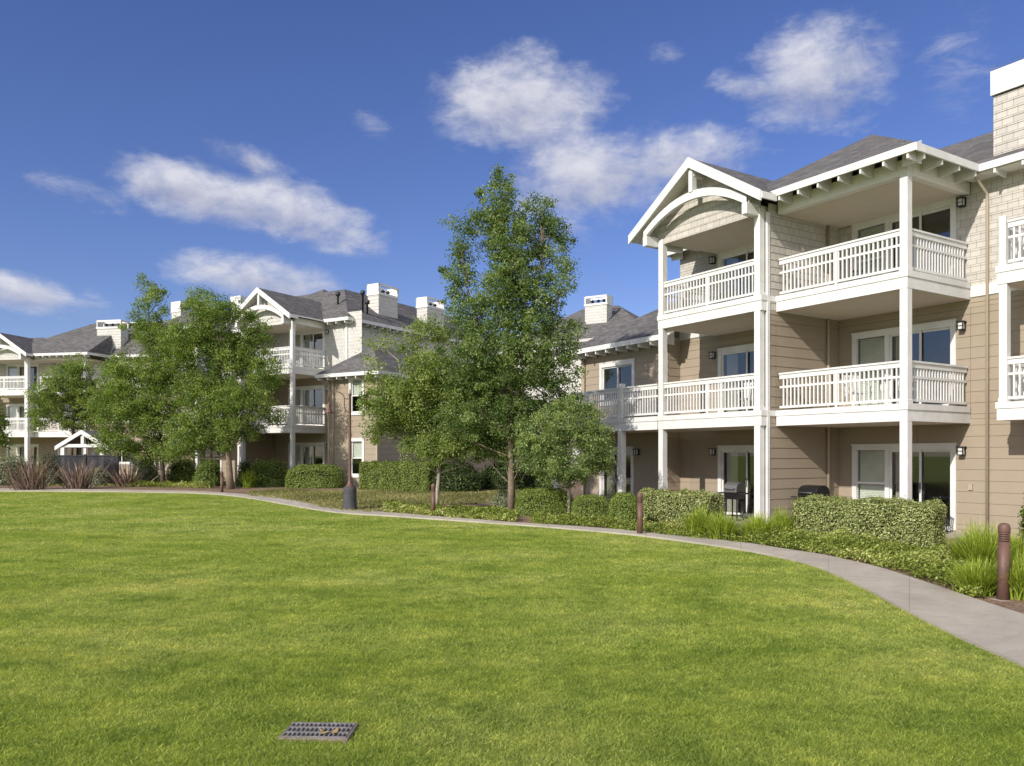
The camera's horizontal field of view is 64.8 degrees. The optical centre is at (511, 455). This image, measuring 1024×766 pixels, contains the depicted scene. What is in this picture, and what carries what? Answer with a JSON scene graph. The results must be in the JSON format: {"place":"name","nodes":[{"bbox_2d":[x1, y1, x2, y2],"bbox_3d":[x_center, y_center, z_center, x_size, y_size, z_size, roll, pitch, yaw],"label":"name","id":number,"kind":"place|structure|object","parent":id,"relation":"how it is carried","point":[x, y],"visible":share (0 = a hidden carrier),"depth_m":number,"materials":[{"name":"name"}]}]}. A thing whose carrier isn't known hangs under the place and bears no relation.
{"place":"outdoors","nodes":[
{"label":"outdoors","id":0,"kind":"place"},
{"bbox_2d":[248,488,520,511],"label":"dry lawn","id":1,"kind":"structure","parent":0,"point":[396,496],"depth_m":31.18,"materials":[{"name":"plant"}]},
{"bbox_2d":[324,389,356,509],"bbox_3d":[-5.302,-0.179,24.958,1.003,3.720,0.428,0,0,0],"label":"street lamp","id":2,"kind":"object","parent":1,"relation":"on","point":[349,495],"visible":0.99,"depth_m":24.90,"materials":[{"name":"grey metal"}]},
{"bbox_2d":[430,455,485,491],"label":"shrub","id":3,"kind":"object","parent":1,"relation":"on","point":[464,479],"visible":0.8,"depth_m":34.63,"materials":[{"name":"green plant"}]},
{"bbox_2d":[472,408,507,487],"bbox_3d":[-1.270,-0.216,35.998,2.895,3.702,1.863,0,0,0],"label":"broadleaf tree","id":4,"kind":"object","parent":1,"relation":"on","point":[484,458],"visible":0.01,"depth_m":36.00,"materials":[{"name":"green plant"}]},
{"bbox_2d":[0,490,1023,765],"bbox_3d":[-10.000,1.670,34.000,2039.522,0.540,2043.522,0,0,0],"label":"ground","id":5,"kind":"structure","parent":0,"point":[430,640],"depth_m":6.91,"materials":[{"name":"green plant"}]},
{"bbox_2d":[0,319,170,473],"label":"apartment building","id":6,"kind":"structure","parent":5,"relation":"on","point":[24,361],"depth_m":59.45,"materials":[{"name":"paint"}]},
{"bbox_2d":[6,444,38,465],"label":"sliding door","id":7,"kind":"structure","parent":6,"relation":"in","point":[16,448],"depth_m":61.32,"materials":[{"name":"white paint"}]},
{"bbox_2d":[6,403,38,431],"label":"sliding door","id":8,"kind":"structure","parent":6,"relation":"in","point":[16,410],"depth_m":61.31,"materials":[{"name":"white paint"}]},
{"bbox_2d":[6,364,38,389],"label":"sliding door","id":9,"kind":"structure","parent":6,"relation":"in","point":[15,369],"depth_m":61.34,"materials":[{"name":"white paint"}]},
{"bbox_2d":[58,403,79,429],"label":"sliding door","id":10,"kind":"structure","parent":6,"relation":"in","point":[63,403],"depth_m":60.55,"materials":[{"name":"white paint"}]},
{"bbox_2d":[58,448,82,471],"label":"sliding door","id":11,"kind":"structure","parent":6,"relation":"in","point":[77,451],"depth_m":62.41,"materials":[{"name":"white paint"}]},
{"bbox_2d":[111,450,129,463],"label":"window","id":12,"kind":"structure","parent":6,"relation":"in","point":[122,460],"depth_m":60.68,"materials":[{"name":"white paint"}]},
{"bbox_2d":[277,722,358,742],"bbox_3d":[-1.185,1.725,4.960,0.426,0.078,0.292,0,0,2],"label":"drain grate","id":13,"kind":"object","parent":5,"relation":"on","point":[324,727],"visible":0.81,"depth_m":4.92,"materials":[{"name":"grey metal"}]},
{"bbox_2d":[141,283,525,486],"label":"apartment building","id":14,"kind":"structure","parent":5,"relation":"on","point":[319,334],"depth_m":42.88,"materials":[{"name":"paint"}]},
{"bbox_2d":[201,445,221,470],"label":"sliding door","id":15,"kind":"structure","parent":14,"relation":"in","point":[206,455],"depth_m":49.28,"materials":[{"name":"white paint"}]},
{"bbox_2d":[237,443,239,470],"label":"window","id":16,"kind":"structure","parent":14,"relation":"in","point":[238,446],"depth_m":46.55,"materials":[{"name":"white paint"}]},
{"bbox_2d":[288,442,324,470],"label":"sliding door","id":17,"kind":"structure","parent":14,"relation":"in","point":[309,453],"depth_m":44.14,"materials":[{"name":"white paint"}]},
{"bbox_2d":[288,385,324,425],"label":"sliding door","id":18,"kind":"structure","parent":14,"relation":"in","point":[314,396],"depth_m":44.04,"materials":[{"name":"white paint"}]},
{"bbox_2d":[288,329,324,368],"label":"sliding door","id":19,"kind":"structure","parent":14,"relation":"in","point":[311,339],"depth_m":44.04,"materials":[{"name":"white paint"}]},
{"bbox_2d":[349,375,364,414],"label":"window","id":20,"kind":"structure","parent":14,"relation":"in","point":[354,389],"depth_m":39.08,"materials":[{"name":"white glass"}]},
{"bbox_2d":[351,438,364,477],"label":"window","id":21,"kind":"structure","parent":14,"relation":"in","point":[357,444],"depth_m":39.08,"materials":[{"name":"white paint"}]},
{"bbox_2d":[0,474,1023,613],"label":"planting bed","id":22,"kind":"object","parent":5,"relation":"on","point":[1016,605],"visible":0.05,"depth_m":27.47,"materials":[{"name":"brown soil"}]},
{"bbox_2d":[0,391,16,451],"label":"broadleaf tree","id":23,"kind":"object","parent":22,"relation":"on","point":[4,423],"visible":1,"depth_m":37.90,"materials":[{"name":"green plant"}]},
{"bbox_2d":[0,452,34,485],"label":"shrub","id":24,"kind":"object","parent":22,"relation":"on","point":[2,468],"visible":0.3,"depth_m":41.27,"materials":[{"name":"green plant"}]},
{"bbox_2d":[0,454,68,489],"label":"flax plant","id":25,"kind":"object","parent":22,"relation":"on","point":[29,480],"visible":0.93,"depth_m":35.86,"materials":[{"name":"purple plant"}]},
{"bbox_2d":[31,447,66,485],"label":"shrub","id":26,"kind":"object","parent":22,"relation":"on","point":[55,480],"visible":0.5,"depth_m":40.92,"materials":[{"name":"green plant"}]},
{"bbox_2d":[21,353,115,454],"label":"broadleaf tree","id":27,"kind":"object","parent":22,"relation":"on","point":[72,382],"visible":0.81,"depth_m":49.50,"materials":[{"name":"green plant"}]},
{"bbox_2d":[53,459,108,488],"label":"flax plant","id":28,"kind":"object","parent":22,"relation":"on","point":[80,480],"visible":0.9,"depth_m":36.70,"materials":[{"name":"brown plant"}]},
{"bbox_2d":[48,483,122,486],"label":"ground cover","id":29,"kind":"object","parent":22,"relation":"on","point":[89,484],"visible":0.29,"depth_m":40.14,"materials":[{"name":"green plant"}]},
{"bbox_2d":[52,454,118,483],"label":"lattice fence","id":30,"kind":"object","parent":22,"relation":"on","point":[111,462],"visible":0.32,"depth_m":42.99,"materials":[{"name":"grey wood"}]},
{"bbox_2d":[55,430,137,469],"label":"garden pavilion","id":31,"kind":"structure","parent":22,"relation":"on","point":[79,439],"depth_m":45.12,"materials":[{"name":"white wood"}]},
{"bbox_2d":[85,466,111,485],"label":"shrub","id":32,"kind":"object","parent":22,"relation":"on","point":[100,482],"visible":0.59,"depth_m":40.18,"materials":[{"name":"green plant"}]},
{"bbox_2d":[92,461,159,486],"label":"flax plant","id":33,"kind":"object","parent":22,"relation":"on","point":[129,477],"visible":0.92,"depth_m":39.31,"materials":[{"name":"brown plant"}]},
{"bbox_2d":[81,272,198,484],"bbox_3d":[-17.979,-3.681,39.418,5.967,10.574,4.059,0,0,0],"label":"broadleaf tree","id":34,"kind":"object","parent":22,"relation":"on","point":[123,407],"visible":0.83,"depth_m":38.87,"materials":[{"name":"green plant"}]},
{"bbox_2d":[128,456,159,482],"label":"shrub","id":35,"kind":"object","parent":22,"relation":"on","point":[152,473],"visible":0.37,"depth_m":42.69,"materials":[{"name":"green plant"}]},
{"bbox_2d":[123,479,210,487],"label":"ground cover","id":36,"kind":"object","parent":22,"relation":"on","point":[167,483],"visible":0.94,"depth_m":38.81,"materials":[{"name":"green plant"}]},
{"bbox_2d":[165,459,198,483],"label":"shrub","id":37,"kind":"object","parent":22,"relation":"on","point":[179,471],"visible":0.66,"depth_m":41.04,"materials":[{"name":"green plant"}]},
{"bbox_2d":[190,457,225,486],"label":"shrub","id":38,"kind":"object","parent":22,"relation":"on","point":[210,471],"visible":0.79,"depth_m":39.68,"materials":[{"name":"green plant"}]},
{"bbox_2d":[148,282,290,488],"bbox_3d":[-13.173,-3.187,36.727,6.296,9.628,4.120,0,0,0],"label":"broadleaf tree","id":39,"kind":"object","parent":22,"relation":"on","point":[226,397],"visible":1,"depth_m":36.34,"materials":[{"name":"green plant"}]},
{"bbox_2d":[220,471,223,491],"bbox_3d":[-12.315,1.189,34.248,0.240,1.001,0.220,0,0,-27],"label":"bollard","id":40,"kind":"object","parent":22,"relation":"on","point":[221,481],"visible":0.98,"depth_m":34.20,"materials":[{"name":"orange metal"}]},
{"bbox_2d":[234,457,250,486],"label":"shrub","id":41,"kind":"object","parent":22,"relation":"on","point":[243,465],"visible":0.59,"depth_m":39.63,"materials":[{"name":"green plant"}]},
{"bbox_2d":[236,467,261,487],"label":"grassy plant","id":42,"kind":"object","parent":22,"relation":"on","point":[248,481],"visible":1,"depth_m":38.05,"materials":[{"name":"green plant"}]},
{"bbox_2d":[249,457,288,486],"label":"shrub","id":43,"kind":"object","parent":22,"relation":"on","point":[272,473],"visible":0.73,"depth_m":38.96,"materials":[{"name":"green plant"}]},
{"bbox_2d":[285,463,344,488],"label":"clipped hedge","id":44,"kind":"object","parent":22,"relation":"on","point":[319,475],"visible":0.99,"depth_m":37.51,"materials":[{"name":"green plant"}]},
{"bbox_2d":[358,460,446,491],"bbox_3d":[-4.890,0.906,36.213,4.156,1.398,1.762,0,0,29],"label":"clipped hedge","id":45,"kind":"object","parent":22,"relation":"on","point":[393,475],"visible":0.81,"depth_m":35.50,"materials":[{"name":"green plant"}]},
{"bbox_2d":[355,311,507,503],"bbox_3d":[-2.390,-1.286,24.738,4.814,6.078,3.190,0,0,0],"label":"broadleaf tree","id":46,"kind":"object","parent":22,"relation":"on","point":[403,408],"visible":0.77,"depth_m":24.17,"materials":[{"name":"green plant"}]},
{"bbox_2d":[431,483,435,510],"bbox_3d":[-2.217,1.300,22.730,0.220,1.001,0.240,0,0,26],"label":"bollard","id":47,"kind":"object","parent":22,"relation":"on","point":[433,496],"visible":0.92,"depth_m":22.68,"materials":[{"name":"orange metal"}]},
{"bbox_2d":[382,499,517,520],"bbox_3d":[-1.933,1.555,23.209,7.280,0.343,1.732,0,0,44],"label":"ground cover","id":48,"kind":"object","parent":22,"relation":"on","point":[490,512],"visible":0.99,"depth_m":22.30,"materials":[{"name":"green plant"}]},
{"bbox_2d":[492,484,515,507],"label":"shrub","id":49,"kind":"object","parent":22,"relation":"on","point":[500,499],"visible":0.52,"depth_m":25.06,"materials":[{"name":"green plant"}]},
{"bbox_2d":[480,461,531,489],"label":"shrub","id":50,"kind":"object","parent":22,"relation":"on","point":[495,479],"visible":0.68,"depth_m":36.13,"materials":[{"name":"green plant"}]},
{"bbox_2d":[429,163,589,509],"bbox_3d":[-0.089,-3.302,23.235,4.582,10.062,3.132,0,0,15],"label":"broadleaf tree","id":51,"kind":"object","parent":22,"relation":"on","point":[505,415],"visible":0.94,"depth_m":23.00,"materials":[{"name":"green plant"}]},
{"bbox_2d":[522,469,553,488],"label":"shrub","id":52,"kind":"object","parent":22,"relation":"on","point":[531,482],"visible":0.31,"depth_m":37.03,"materials":[{"name":"green plant"}]},
{"bbox_2d":[514,486,573,516],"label":"shrub","id":53,"kind":"object","parent":22,"relation":"on","point":[529,501],"visible":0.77,"depth_m":21.99,"materials":[{"name":"green plant"}]},
{"bbox_2d":[510,393,618,514],"bbox_3d":[1.462,0.000,22.029,3.029,3.488,2.128,0,0,0],"label":"broadleaf tree","id":54,"kind":"object","parent":22,"relation":"on","point":[560,430],"visible":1,"depth_m":21.76,"materials":[{"name":"green plant"}]},
{"bbox_2d":[570,494,608,517],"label":"shrub","id":55,"kind":"object","parent":22,"relation":"on","point":[585,505],"visible":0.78,"depth_m":21.07,"materials":[{"name":"green plant"}]},
{"bbox_2d":[606,491,637,523],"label":"shrub","id":56,"kind":"object","parent":22,"relation":"on","point":[622,505],"visible":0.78,"depth_m":19.17,"materials":[{"name":"green plant"}]},
{"bbox_2d":[530,510,748,542],"bbox_3d":[2.706,1.582,18.527,1.487,0.335,6.978,0,0,-43],"label":"ground cover","id":57,"kind":"object","parent":22,"relation":"on","point":[663,527],"visible":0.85,"depth_m":18.61,"materials":[{"name":"green plant"}]},
{"bbox_2d":[638,487,725,524],"bbox_3d":[4.235,1.298,20.401,0.956,1.000,2.358,0,0,-45],"label":"clipped hedge","id":58,"kind":"object","parent":22,"relation":"on","point":[663,504],"visible":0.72,"depth_m":20.11,"materials":[{"name":"green plant"}]},
{"bbox_2d":[675,504,718,536],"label":"grassy plant","id":59,"kind":"object","parent":22,"relation":"on","point":[693,520],"visible":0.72,"depth_m":17.02,"materials":[{"name":"green plant"}]},
{"bbox_2d":[696,509,742,539],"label":"grassy plant","id":60,"kind":"object","parent":22,"relation":"on","point":[723,523],"visible":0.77,"depth_m":16.29,"materials":[{"name":"green plant"}]},
{"bbox_2d":[732,509,786,540],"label":"grassy plant","id":61,"kind":"object","parent":22,"relation":"on","point":[757,522],"visible":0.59,"depth_m":16.00,"materials":[{"name":"green plant"}]},
{"bbox_2d":[766,506,801,536],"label":"grassy plant","id":62,"kind":"object","parent":22,"relation":"on","point":[784,519],"visible":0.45,"depth_m":16.38,"materials":[{"name":"green plant"}]},
{"bbox_2d":[743,524,982,596],"bbox_3d":[5.774,1.545,13.755,2.003,0.359,8.574,0,0,-9],"label":"ground cover","id":63,"kind":"object","parent":22,"relation":"on","point":[931,562],"visible":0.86,"depth_m":13.08,"materials":[{"name":"green plant"}]},
{"bbox_2d":[790,493,947,549],"bbox_3d":[6.990,1.274,15.873,2.868,1.012,1.123,0,0,40],"label":"clipped hedge","id":64,"kind":"object","parent":22,"relation":"on","point":[912,522],"visible":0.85,"depth_m":15.38,"materials":[{"name":"green plant"}]},
{"bbox_2d":[942,554,1013,597],"bbox_3d":[5.695,1.461,9.907,1.094,0.518,1.001,0,0,0],"label":"grassy plant","id":65,"kind":"object","parent":22,"relation":"on","point":[976,576],"visible":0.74,"depth_m":9.77,"materials":[{"name":"green plant"}]},
{"bbox_2d":[935,518,1021,567],"bbox_3d":[6.686,1.276,11.554,1.297,0.866,1.258,0,0,0],"label":"grassy plant","id":66,"kind":"object","parent":22,"relation":"on","point":[975,545],"visible":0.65,"depth_m":11.40,"materials":[{"name":"green plant"}]},
{"bbox_2d":[989,523,1010,600],"bbox_3d":[5.824,1.303,9.563,0.240,1.001,0.220,2,0,-17],"label":"bollard","id":67,"kind":"object","parent":22,"relation":"on","point":[1003,548],"visible":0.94,"depth_m":9.51,"materials":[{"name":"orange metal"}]},
{"bbox_2d":[981,546,1023,600],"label":"grassy plant","id":68,"kind":"object","parent":22,"relation":"on","point":[1016,580],"visible":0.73,"depth_m":9.55,"materials":[{"name":"green plant"}]},
{"bbox_2d":[1009,531,1023,564],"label":"grassy plant","id":69,"kind":"object","parent":22,"relation":"on","point":[1020,545],"visible":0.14,"depth_m":11.52,"materials":[{"name":"green plant"}]},
{"bbox_2d":[1017,492,1023,547],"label":"shrub","id":70,"kind":"object","parent":22,"relation":"on","point":[1022,521],"visible":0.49,"depth_m":13.10,"materials":[{"name":"green plant"}]},
{"bbox_2d":[488,294,638,476],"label":"apartment building","id":71,"kind":"structure","parent":5,"relation":"on","point":[603,317],"depth_m":53.38,"materials":[{"name":"paint"}]},
{"bbox_2d":[554,57,1023,537],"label":"apartment building","id":72,"kind":"structure","parent":5,"relation":"on","point":[800,324],"depth_m":21.21,"materials":[{"name":"paint"}]},
{"bbox_2d":[599,446,633,502],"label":"sliding door","id":73,"kind":"structure","parent":72,"relation":"in","point":[611,482],"depth_m":29.50,"materials":[{"name":"white paint"}]},
{"bbox_2d":[599,358,634,405],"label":"window","id":74,"kind":"structure","parent":72,"relation":"in","point":[621,371],"depth_m":29.96,"materials":[{"name":"glass"}]},
{"bbox_2d":[717,445,753,517],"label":"sliding door","id":75,"kind":"structure","parent":72,"relation":"in","point":[739,459],"depth_m":25.38,"materials":[{"name":"white paint"}]},
{"bbox_2d":[717,343,753,411],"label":"sliding door","id":76,"kind":"structure","parent":72,"relation":"in","point":[739,360],"depth_m":25.38,"materials":[{"name":"white paint"}]},
{"bbox_2d":[717,243,753,300],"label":"sliding door","id":77,"kind":"structure","parent":72,"relation":"in","point":[744,253],"depth_m":25.28,"materials":[{"name":"white paint"}]},
{"bbox_2d":[851,443,956,530],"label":"sliding door","id":78,"kind":"structure","parent":72,"relation":"in","point":[934,470],"depth_m":22.12,"materials":[{"name":"white paint"}]},
{"bbox_2d":[851,319,956,405],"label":"sliding door","id":79,"kind":"structure","parent":72,"relation":"in","point":[935,342],"depth_m":22.09,"materials":[{"name":"white paint"}]},
{"bbox_2d":[851,197,956,279],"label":"sliding door","id":80,"kind":"structure","parent":72,"relation":"in","point":[939,218],"depth_m":21.88,"materials":[{"name":"white paint"}]},
{"bbox_2d":[0,488,1023,666],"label":"path","id":81,"kind":"structure","parent":0,"point":[992,628],"depth_m":10.19,"materials":[{"name":"concrete"}]},
{"bbox_2d":[637,493,642,533],"bbox_3d":[2.769,1.311,17.457,0.240,1.001,0.220,0,0,-42],"label":"bollard","id":82,"kind":"object","parent":81,"relation":"on","point":[639,513],"visible":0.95,"depth_m":17.41,"materials":[{"name":"brown metal"}]},
{"bbox_2d":[0,0,1023,358],"label":"sky","id":83,"kind":"structure","parent":0,"point":[234,147],"materials":[{"name":"blue"}]},
{"bbox_2d":[713,292,730,303],"bbox_3d":[6.195,-4.497,23.817,0.406,0.657,0.432,0,0,40],"label":"patio chair","id":84,"kind":"object","parent":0,"point":[723,297],"visible":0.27,"depth_m":23.91,"materials":[{"name":"metal"}]},
{"bbox_2d":[737,383,751,410],"bbox_3d":[6.701,-1.614,22.838,0.508,0.912,0.540,0,0,35],"label":"patio chair","id":85,"kind":"object","parent":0,"point":[744,394],"visible":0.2,"depth_m":23.05,"materials":[{"name":"white plastic"}]},
{"bbox_2d":[724,516,982,538],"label":"patio","id":86,"kind":"structure","parent":0,"point":[948,534],"depth_m":19.85,"materials":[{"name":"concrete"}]},
{"bbox_2d":[717,482,752,520],"bbox_3d":[6.445,1.341,23.430,0.572,1.119,0.980,0,0,-44],"label":"barbecue grill","id":87,"kind":"object","parent":86,"relation":"on","point":[734,490],"visible":0.96,"depth_m":23.32,"materials":[{"name":"metal"}]},
{"bbox_2d":[791,485,829,497],"bbox_3d":[7.798,1.341,20.926,0.572,1.119,1.180,0,0,-27],"label":"barbecue grill","id":88,"kind":"object","parent":86,"relation":"on","point":[804,491],"visible":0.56,"depth_m":20.75,"materials":[{"name":"black metal"}]},
{"bbox_2d":[844,375,870,406],"bbox_3d":[8.862,-1.614,20.726,0.508,0.912,0.540,0,0,-11],"label":"patio chair","id":89,"kind":"object","parent":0,"point":[853,387],"visible":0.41,"depth_m":20.90,"materials":[{"name":"white plastic"}]},
{"bbox_2d":[851,270,870,280],"bbox_3d":[9.008,-4.497,20.873,0.406,0.657,0.432,0,0,6],"label":"patio chair","id":90,"kind":"object","parent":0,"point":[853,271],"visible":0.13,"depth_m":21.05,"materials":[{"name":"metal"}]},
{"bbox_2d":[867,379,895,404],"bbox_3d":[9.156,-1.520,20.067,0.724,0.729,0.724,0,0,-32],"label":"patio table","id":91,"kind":"object","parent":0,"point":[880,385],"visible":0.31,"depth_m":19.99,"materials":[{"name":"white plastic"}]}
]}

